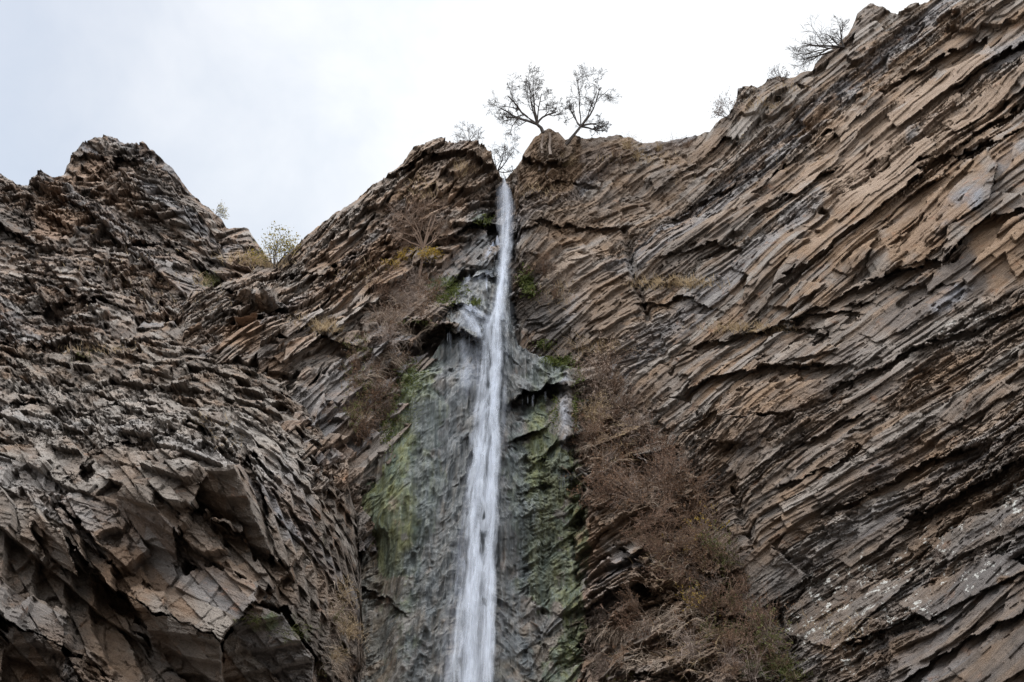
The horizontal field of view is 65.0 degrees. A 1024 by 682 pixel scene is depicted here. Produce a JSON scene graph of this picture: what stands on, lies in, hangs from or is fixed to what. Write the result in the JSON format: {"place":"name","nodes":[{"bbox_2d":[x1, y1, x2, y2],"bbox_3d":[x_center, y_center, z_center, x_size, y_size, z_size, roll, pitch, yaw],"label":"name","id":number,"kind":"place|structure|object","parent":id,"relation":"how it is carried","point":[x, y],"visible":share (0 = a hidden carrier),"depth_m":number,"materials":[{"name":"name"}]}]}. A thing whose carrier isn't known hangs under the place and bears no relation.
{"place":"outdoors","nodes":[
{"label":"outdoors","id":0,"kind":"place"},
{"bbox_2d":[0,134,267,365],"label":"hill","id":1,"kind":"structure","parent":0,"point":[108,195],"depth_m":56.45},
{"bbox_2d":[0,320,366,681],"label":"cliff","id":2,"kind":"structure","parent":0,"point":[149,532],"depth_m":20.33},
{"bbox_2d":[334,574,362,620],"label":"straw shrub","id":3,"kind":"object","parent":2,"relation":"on","point":[345,593],"visible":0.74,"depth_m":23.26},
{"bbox_2d":[337,611,367,646],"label":"straw shrub","id":4,"kind":"object","parent":2,"relation":"on","point":[348,631],"visible":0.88,"depth_m":22.24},
{"bbox_2d":[175,137,544,553],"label":"cliff","id":5,"kind":"structure","parent":0,"point":[349,238],"depth_m":42.32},
{"bbox_2d":[244,221,298,268],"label":"autumn tree","id":6,"kind":"object","parent":5,"relation":"on","point":[275,248],"visible":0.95,"depth_m":54.16,"materials":[{"name":"grey plant"}]},
{"bbox_2d":[338,344,361,373],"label":"dry shrub","id":7,"kind":"object","parent":5,"relation":"on","point":[358,367],"visible":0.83,"depth_m":34.40,"materials":[{"name":"brown plant"}]},
{"bbox_2d":[334,394,377,432],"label":"olive shrub","id":8,"kind":"object","parent":5,"relation":"on","point":[351,413],"visible":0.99,"depth_m":31.30,"materials":[{"name":"brown plant"}]},
{"bbox_2d":[345,384,376,415],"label":"dry shrub","id":9,"kind":"object","parent":5,"relation":"on","point":[367,403],"visible":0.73,"depth_m":32.85,"materials":[{"name":"brown plant"}]},
{"bbox_2d":[343,363,381,399],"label":"olive shrub","id":10,"kind":"object","parent":5,"relation":"on","point":[363,390],"visible":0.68,"depth_m":33.21,"materials":[{"name":"brown plant"}]},
{"bbox_2d":[342,332,387,367],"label":"olive shrub","id":11,"kind":"object","parent":5,"relation":"on","point":[365,355],"visible":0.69,"depth_m":35.35,"materials":[{"name":"brown plant"}]},
{"bbox_2d":[351,401,386,445],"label":"dry shrub","id":12,"kind":"object","parent":5,"relation":"on","point":[356,431],"visible":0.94,"depth_m":31.18,"materials":[{"name":"brown plant"}]},
{"bbox_2d":[348,404,389,438],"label":"dry shrub","id":13,"kind":"object","parent":5,"relation":"on","point":[365,434],"visible":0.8,"depth_m":31.48,"materials":[{"name":"brown plant"}]},
{"bbox_2d":[342,364,399,413],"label":"dry shrub","id":14,"kind":"object","parent":5,"relation":"on","point":[377,401],"visible":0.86,"depth_m":33.06,"materials":[{"name":"brown plant"}]},
{"bbox_2d":[359,301,402,325],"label":"seed head shrub","id":15,"kind":"object","parent":5,"relation":"on","point":[381,310],"visible":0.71,"depth_m":38.91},
{"bbox_2d":[361,306,411,364],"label":"twiggy shrub","id":16,"kind":"object","parent":5,"relation":"on","point":[393,342],"visible":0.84,"depth_m":35.41,"materials":[{"name":"brown plant"}]},
{"bbox_2d":[366,262,406,299],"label":"reddish shrub","id":17,"kind":"object","parent":5,"relation":"on","point":[383,291],"visible":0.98,"depth_m":40.85,"materials":[{"name":"brown plant"}]},
{"bbox_2d":[396,256,433,290],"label":"twiggy shrub","id":18,"kind":"object","parent":5,"relation":"on","point":[413,279],"visible":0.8,"depth_m":42.43,"materials":[{"name":"brown plant"}]},
{"bbox_2d":[378,191,459,279],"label":"dead tree","id":19,"kind":"object","parent":5,"relation":"on","point":[421,244],"visible":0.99,"depth_m":44.51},
{"bbox_2d":[399,287,440,323],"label":"dry shrub","id":20,"kind":"object","parent":5,"relation":"on","point":[421,314],"visible":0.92,"depth_m":37.61,"materials":[{"name":"brown plant"}]},
{"bbox_2d":[406,275,445,302],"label":"dry shrub","id":21,"kind":"object","parent":5,"relation":"on","point":[432,298],"visible":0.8,"depth_m":39.52,"materials":[{"name":"brown plant"}]},
{"bbox_2d":[417,245,443,264],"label":"yellow shrub","id":22,"kind":"object","parent":5,"relation":"on","point":[431,251],"visible":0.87,"depth_m":43.40,"materials":[{"name":"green plant"}]},
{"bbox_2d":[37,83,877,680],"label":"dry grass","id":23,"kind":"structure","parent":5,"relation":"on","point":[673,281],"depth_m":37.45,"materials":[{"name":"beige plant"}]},
{"bbox_2d":[450,121,484,146],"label":"bare bush","id":24,"kind":"object","parent":5,"relation":"on","point":[468,129],"visible":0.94,"depth_m":52.80,"materials":[{"name":"grey plant"}]},
{"bbox_2d":[490,135,518,179],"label":"bare tree","id":25,"kind":"object","parent":5,"relation":"on","point":[502,156],"visible":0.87,"depth_m":51.97,"materials":[{"name":"grey plant"}]},
{"bbox_2d":[0,0,928,262],"label":"sky","id":26,"kind":"structure","parent":0,"point":[284,112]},
{"bbox_2d":[360,258,597,681],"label":"cliff tufa","id":27,"kind":"object","parent":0,"point":[455,587],"visible":0.8,"depth_m":29.17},
{"bbox_2d":[372,213,585,658],"bbox_3d":[-1.283,0.796,36.075,8.912,28.643,12.504,21,-36,-31],"label":"moss","id":28,"kind":"object","parent":27,"relation":"on","point":[555,361],"visible":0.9,"depth_m":36.48,"materials":[{"name":"green plant"}]},
{"bbox_2d":[318,291,722,680],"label":"hanging grass","id":29,"kind":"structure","parent":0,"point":[424,329],"depth_m":23.93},
{"bbox_2d":[506,0,1023,681],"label":"cliff","id":30,"kind":"structure","parent":0,"point":[860,426],"depth_m":31.26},
{"bbox_2d":[72,270,824,681],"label":"green grass","id":31,"kind":"structure","parent":30,"relation":"on","point":[688,586],"depth_m":21.13,"materials":[{"name":"green plant"}]},
{"bbox_2d":[482,62,567,143],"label":"bare tree","id":32,"kind":"object","parent":30,"relation":"on","point":[530,120],"visible":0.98,"depth_m":50.54,"materials":[{"name":"grey plant"}]},
{"bbox_2d":[523,247,558,274],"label":"dry shrub","id":33,"kind":"object","parent":30,"relation":"on","point":[543,265],"visible":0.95,"depth_m":41.87,"materials":[{"name":"brown plant"}]},
{"bbox_2d":[561,62,621,145],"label":"bare tree","id":34,"kind":"object","parent":30,"relation":"on","point":[597,127],"visible":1,"depth_m":49.75,"materials":[{"name":"grey plant"}]},
{"bbox_2d":[563,328,644,377],"bbox_3d":[3.800,0.807,35.740,4.927,2.634,2.980,-17,-34,27],"label":"seed head shrub","id":35,"kind":"object","parent":30,"relation":"on","point":[598,359],"visible":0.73,"depth_m":35.65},
{"bbox_2d":[569,360,784,681],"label":"cliff scrub","id":36,"kind":"object","parent":30,"relation":"on","point":[603,550],"visible":0.49,"depth_m":25.57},
{"bbox_2d":[555,403,608,455],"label":"dry shrub","id":37,"kind":"object","parent":36,"relation":"on","point":[593,434],"visible":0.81,"depth_m":32.06,"materials":[{"name":"brown plant"}]},
{"bbox_2d":[563,352,614,399],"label":"seed head shrub","id":38,"kind":"object","parent":36,"relation":"on","point":[588,375],"visible":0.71,"depth_m":34.68,"materials":[{"name":"brown plant"}]},
{"bbox_2d":[572,408,606,456],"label":"seed head shrub","id":39,"kind":"object","parent":36,"relation":"on","point":[594,430],"visible":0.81,"depth_m":32.25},
{"bbox_2d":[559,452,622,512],"bbox_3d":[2.972,4.977,28.614,2.532,2.138,2.487,-13,-17,12],"label":"dry shrub","id":40,"kind":"object","parent":36,"relation":"on","point":[597,492],"visible":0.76,"depth_m":28.73,"materials":[{"name":"brown plant"}]},
{"bbox_2d":[571,389,613,424],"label":"straw shrub","id":41,"kind":"object","parent":36,"relation":"on","point":[591,410],"visible":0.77,"depth_m":33.14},
{"bbox_2d":[580,414,613,455],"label":"reddish shrub","id":42,"kind":"object","parent":36,"relation":"on","point":[601,437],"visible":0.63,"depth_m":31.95,"materials":[{"name":"brown plant"}]},
{"bbox_2d":[570,468,633,511],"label":"reddish shrub","id":43,"kind":"object","parent":36,"relation":"on","point":[609,496],"visible":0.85,"depth_m":28.08,"materials":[{"name":"brown plant"}]},
{"bbox_2d":[580,637,624,681],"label":"twiggy shrub","id":44,"kind":"object","parent":36,"relation":"on","point":[602,669],"visible":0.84,"depth_m":23.72,"materials":[{"name":"brown plant"}]},
{"bbox_2d":[581,445,624,488],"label":"dry shrub","id":45,"kind":"object","parent":36,"relation":"on","point":[601,469],"visible":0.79,"depth_m":29.00,"materials":[{"name":"brown plant"}]},
{"bbox_2d":[573,360,635,396],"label":"seed head shrub","id":46,"kind":"object","parent":36,"relation":"on","point":[604,387],"visible":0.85,"depth_m":34.44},
{"bbox_2d":[597,394,626,424],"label":"dry shrub","id":47,"kind":"object","parent":36,"relation":"on","point":[614,412],"visible":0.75,"depth_m":33.15,"materials":[{"name":"brown plant"}]},
{"bbox_2d":[594,631,640,669],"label":"dry shrub","id":48,"kind":"object","parent":36,"relation":"on","point":[623,657],"visible":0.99,"depth_m":22.86,"materials":[{"name":"brown plant"}]},
{"bbox_2d":[590,412,647,456],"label":"seed head shrub","id":49,"kind":"object","parent":36,"relation":"on","point":[624,439],"visible":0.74,"depth_m":31.47,"materials":[{"name":"brown plant"}]},
{"bbox_2d":[600,601,638,632],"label":"reddish shrub","id":50,"kind":"object","parent":36,"relation":"on","point":[625,614],"visible":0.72,"depth_m":23.82,"materials":[{"name":"brown plant"}]},
{"bbox_2d":[608,582,642,623],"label":"dry shrub","id":51,"kind":"object","parent":36,"relation":"on","point":[633,609],"visible":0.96,"depth_m":23.93,"materials":[{"name":"brown plant"}]},
{"bbox_2d":[601,376,655,418],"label":"seed head shrub","id":52,"kind":"object","parent":36,"relation":"on","point":[628,407],"visible":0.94,"depth_m":33.25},
{"bbox_2d":[604,451,656,530],"bbox_3d":[4.163,5.365,27.518,1.936,2.638,2.794,0,-30,0],"label":"dry shrub","id":53,"kind":"object","parent":36,"relation":"on","point":[632,495],"visible":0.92,"depth_m":27.48,"materials":[{"name":"brown plant"}]},
{"bbox_2d":[610,490,663,538],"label":"dry shrub","id":54,"kind":"object","parent":36,"relation":"on","point":[629,517],"visible":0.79,"depth_m":27.06,"materials":[{"name":"brown plant"}]},
{"bbox_2d":[609,462,665,509],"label":"twiggy shrub","id":55,"kind":"object","parent":36,"relation":"on","point":[619,501],"visible":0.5,"depth_m":27.86,"materials":[{"name":"brown plant"}]},
{"bbox_2d":[618,402,658,441],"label":"twiggy shrub","id":56,"kind":"object","parent":36,"relation":"on","point":[634,422],"visible":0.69,"depth_m":32.07,"materials":[{"name":"brown plant"}]},
{"bbox_2d":[622,405,656,442],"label":"seed head shrub","id":57,"kind":"object","parent":36,"relation":"on","point":[643,431],"visible":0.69,"depth_m":31.77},
{"bbox_2d":[617,613,668,656],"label":"reddish shrub","id":58,"kind":"object","parent":36,"relation":"on","point":[636,636],"visible":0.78,"depth_m":23.04,"materials":[{"name":"brown plant"}]},
{"bbox_2d":[621,509,675,553],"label":"reddish shrub","id":59,"kind":"object","parent":36,"relation":"on","point":[644,537],"visible":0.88,"depth_m":25.90,"materials":[{"name":"brown plant"}]},
{"bbox_2d":[625,414,681,474],"bbox_3d":[5.410,4.024,30.632,2.056,2.559,2.871,17,-34,-26],"label":"reddish shrub","id":60,"kind":"object","parent":36,"relation":"on","point":[647,442],"visible":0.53,"depth_m":30.45,"materials":[{"name":"brown plant"}]},
{"bbox_2d":[632,565,678,598],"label":"reddish shrub","id":61,"kind":"object","parent":36,"relation":"on","point":[660,577],"visible":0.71,"depth_m":24.31,"materials":[{"name":"brown plant"}]},
{"bbox_2d":[631,463,680,497],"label":"seed head shrub","id":62,"kind":"object","parent":36,"relation":"on","point":[659,475],"visible":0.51,"depth_m":28.58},
{"bbox_2d":[634,490,688,537],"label":"reddish shrub","id":63,"kind":"object","parent":36,"relation":"on","point":[656,515],"visible":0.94,"depth_m":26.33,"materials":[{"name":"brown plant"}]},
{"bbox_2d":[631,442,692,496],"bbox_3d":[5.466,4.560,28.701,2.177,2.175,2.964,-1,-30,2],"label":"reddish shrub","id":64,"kind":"object","parent":36,"relation":"on","point":[672,458],"visible":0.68,"depth_m":28.52,"materials":[{"name":"brown plant"}]},
{"bbox_2d":[645,529,680,572],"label":"reddish shrub","id":65,"kind":"object","parent":36,"relation":"on","point":[662,552],"visible":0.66,"depth_m":25.27,"materials":[{"name":"brown plant"}]},
{"bbox_2d":[640,537,689,580],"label":"reddish shrub","id":66,"kind":"object","parent":36,"relation":"on","point":[668,564],"visible":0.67,"depth_m":24.94,"materials":[{"name":"brown plant"}]},
{"bbox_2d":[634,427,696,462],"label":"dry shrub","id":67,"kind":"object","parent":36,"relation":"on","point":[663,445],"visible":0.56,"depth_m":30.44,"materials":[{"name":"brown plant"}]},
{"bbox_2d":[654,441,693,486],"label":"seed head shrub","id":68,"kind":"object","parent":36,"relation":"on","point":[682,473],"visible":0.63,"depth_m":28.80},
{"bbox_2d":[657,465,691,495],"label":"dry shrub","id":69,"kind":"object","parent":36,"relation":"on","point":[673,485],"visible":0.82,"depth_m":28.05,"materials":[{"name":"brown plant"}]},
{"bbox_2d":[648,495,705,535],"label":"dry shrub","id":70,"kind":"object","parent":36,"relation":"on","point":[678,524],"visible":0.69,"depth_m":26.65,"materials":[{"name":"brown plant"}]},
{"bbox_2d":[658,461,698,524],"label":"dry shrub","id":71,"kind":"object","parent":36,"relation":"on","point":[683,488],"visible":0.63,"depth_m":27.98,"materials":[{"name":"brown plant"}]},
{"bbox_2d":[656,515,706,552],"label":"dry shrub","id":72,"kind":"object","parent":36,"relation":"on","point":[683,540],"visible":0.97,"depth_m":25.13,"materials":[{"name":"brown plant"}]},
{"bbox_2d":[657,558,705,591],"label":"reddish shrub","id":73,"kind":"object","parent":36,"relation":"on","point":[681,582],"visible":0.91,"depth_m":24.30,"materials":[{"name":"brown plant"}]},
{"bbox_2d":[668,604,715,639],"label":"dry shrub","id":74,"kind":"object","parent":36,"relation":"on","point":[689,627],"visible":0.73,"depth_m":22.83,"materials":[{"name":"brown plant"}]},
{"bbox_2d":[666,615,720,673],"bbox_3d":[4.778,8.085,21.535,1.528,1.724,1.700,10,-31,-17],"label":"twiggy shrub","id":75,"kind":"object","parent":36,"relation":"on","point":[688,647],"visible":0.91,"depth_m":21.51,"materials":[{"name":"brown plant"}]},
{"bbox_2d":[668,572,722,618],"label":"dry shrub","id":76,"kind":"object","parent":36,"relation":"on","point":[707,606],"visible":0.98,"depth_m":23.13,"materials":[{"name":"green plant"}]},
{"bbox_2d":[664,481,729,523],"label":"dry shrub","id":77,"kind":"object","parent":36,"relation":"on","point":[701,506],"visible":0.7,"depth_m":27.06,"materials":[{"name":"brown plant"}]},
{"bbox_2d":[675,578,721,620],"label":"yellow shrub","id":78,"kind":"object","parent":36,"relation":"on","point":[688,605],"visible":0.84,"depth_m":23.32,"materials":[{"name":"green plant"}]},
{"bbox_2d":[677,512,719,543],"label":"dry shrub","id":79,"kind":"object","parent":36,"relation":"on","point":[703,529],"visible":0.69,"depth_m":25.76,"materials":[{"name":"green plant"}]},
{"bbox_2d":[670,526,728,571],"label":"dry shrub","id":80,"kind":"object","parent":36,"relation":"on","point":[704,554],"visible":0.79,"depth_m":24.81,"materials":[{"name":"brown plant"}]},
{"bbox_2d":[679,446,720,501],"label":"dry shrub","id":81,"kind":"object","parent":36,"relation":"on","point":[699,482],"visible":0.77,"depth_m":27.70,"materials":[{"name":"brown plant"}]},
{"bbox_2d":[677,549,725,595],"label":"dry shrub","id":82,"kind":"object","parent":36,"relation":"on","point":[697,573],"visible":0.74,"depth_m":24.47,"materials":[{"name":"brown plant"}]},
{"bbox_2d":[683,501,729,537],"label":"yellow shrub","id":83,"kind":"object","parent":36,"relation":"on","point":[697,518],"visible":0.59,"depth_m":26.45,"materials":[{"name":"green plant"}]},
{"bbox_2d":[690,566,727,595],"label":"twiggy shrub","id":84,"kind":"object","parent":36,"relation":"on","point":[704,586],"visible":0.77,"depth_m":24.14,"materials":[{"name":"brown plant"}]},
{"bbox_2d":[691,618,731,647],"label":"olive shrub","id":85,"kind":"object","parent":36,"relation":"on","point":[709,634],"visible":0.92,"depth_m":21.78,"materials":[{"name":"brown plant"}]},
{"bbox_2d":[694,502,728,531],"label":"seed head shrub","id":86,"kind":"object","parent":36,"relation":"on","point":[711,518],"visible":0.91,"depth_m":26.36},
{"bbox_2d":[688,520,737,563],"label":"olive shrub","id":87,"kind":"object","parent":36,"relation":"on","point":[717,544],"visible":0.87,"depth_m":25.05,"materials":[{"name":"brown plant"}]},
{"bbox_2d":[689,537,742,579],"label":"reddish shrub","id":88,"kind":"object","parent":36,"relation":"on","point":[702,562],"visible":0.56,"depth_m":24.75,"materials":[{"name":"brown plant"}]},
{"bbox_2d":[701,611,736,646],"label":"dry shrub","id":89,"kind":"object","parent":36,"relation":"on","point":[716,638],"visible":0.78,"depth_m":21.71,"materials":[{"name":"brown plant"}]},
{"bbox_2d":[708,634,744,675],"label":"twiggy shrub","id":90,"kind":"object","parent":36,"relation":"on","point":[728,657],"visible":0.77,"depth_m":21.25,"materials":[{"name":"brown plant"}]},
{"bbox_2d":[703,566,750,618],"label":"reddish shrub","id":91,"kind":"object","parent":36,"relation":"on","point":[724,600],"visible":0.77,"depth_m":23.43,"materials":[{"name":"brown plant"}]},
{"bbox_2d":[714,525,751,566],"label":"twiggy shrub","id":92,"kind":"object","parent":36,"relation":"on","point":[730,548],"visible":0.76,"depth_m":24.84,"materials":[{"name":"brown plant"}]},
{"bbox_2d":[707,633,761,669],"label":"reddish shrub","id":93,"kind":"object","parent":36,"relation":"on","point":[735,645],"visible":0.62,"depth_m":21.36,"materials":[{"name":"brown plant"}]},
{"bbox_2d":[712,647,759,680],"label":"dry shrub","id":94,"kind":"object","parent":36,"relation":"on","point":[730,670],"visible":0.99,"depth_m":20.11,"materials":[{"name":"brown plant"}]},
{"bbox_2d":[718,611,753,651],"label":"dry shrub","id":95,"kind":"object","parent":36,"relation":"on","point":[731,637],"visible":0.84,"depth_m":21.60,"materials":[{"name":"brown plant"}]},
{"bbox_2d":[725,569,755,593],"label":"dry shrub","id":96,"kind":"object","parent":36,"relation":"on","point":[742,591],"visible":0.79,"depth_m":23.91,"materials":[{"name":"brown plant"}]},
{"bbox_2d":[724,603,779,635],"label":"olive shrub","id":97,"kind":"object","parent":36,"relation":"on","point":[758,614],"visible":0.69,"depth_m":22.22,"materials":[{"name":"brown plant"}]},
{"bbox_2d":[717,584,793,633],"bbox_3d":[6.912,7.418,22.184,2.056,1.637,1.542,13,-32,-21],"label":"dry shrub","id":98,"kind":"object","parent":36,"relation":"on","point":[773,624],"visible":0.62,"depth_m":22.30,"materials":[{"name":"brown plant"}]},
{"bbox_2d":[728,600,784,646],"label":"reddish shrub","id":99,"kind":"object","parent":36,"relation":"on","point":[743,632],"visible":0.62,"depth_m":22.08,"materials":[{"name":"brown plant"}]},
{"bbox_2d":[739,608,793,661],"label":"olive shrub","id":100,"kind":"object","parent":36,"relation":"on","point":[772,635],"visible":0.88,"depth_m":21.43,"materials":[{"name":"green plant"}]},
{"bbox_2d":[746,640,791,681],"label":"dry shrub","id":101,"kind":"object","parent":36,"relation":"on","point":[783,655],"visible":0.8,"depth_m":20.98,"materials":[{"name":"brown plant"}]},
{"bbox_2d":[747,614,793,653],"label":"twiggy shrub","id":102,"kind":"object","parent":36,"relation":"on","point":[778,642],"visible":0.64,"depth_m":21.70,"materials":[{"name":"brown plant"}]},
{"bbox_2d":[765,656,802,681],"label":"olive shrub","id":103,"kind":"object","parent":36,"relation":"on","point":[791,677],"visible":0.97,"depth_m":20.37,"materials":[{"name":"green plant"}]},
{"bbox_2d":[767,635,807,672],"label":"olive shrub","id":104,"kind":"object","parent":36,"relation":"on","point":[783,657],"visible":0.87,"depth_m":20.91,"materials":[{"name":"green plant"}]},
{"bbox_2d":[708,86,742,118],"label":"bare bush","id":105,"kind":"object","parent":30,"relation":"on","point":[719,110],"visible":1,"depth_m":49.20,"materials":[{"name":"grey plant"}]},
{"bbox_2d":[731,641,780,681],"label":"twiggy shrub","id":106,"kind":"object","parent":30,"relation":"on","point":[754,674],"visible":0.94,"depth_m":20.70,"materials":[{"name":"brown plant"}]},
{"bbox_2d":[785,14,849,74],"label":"bare tree","id":107,"kind":"object","parent":30,"relation":"on","point":[826,39],"visible":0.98,"depth_m":50.35,"materials":[{"name":"grey plant"}]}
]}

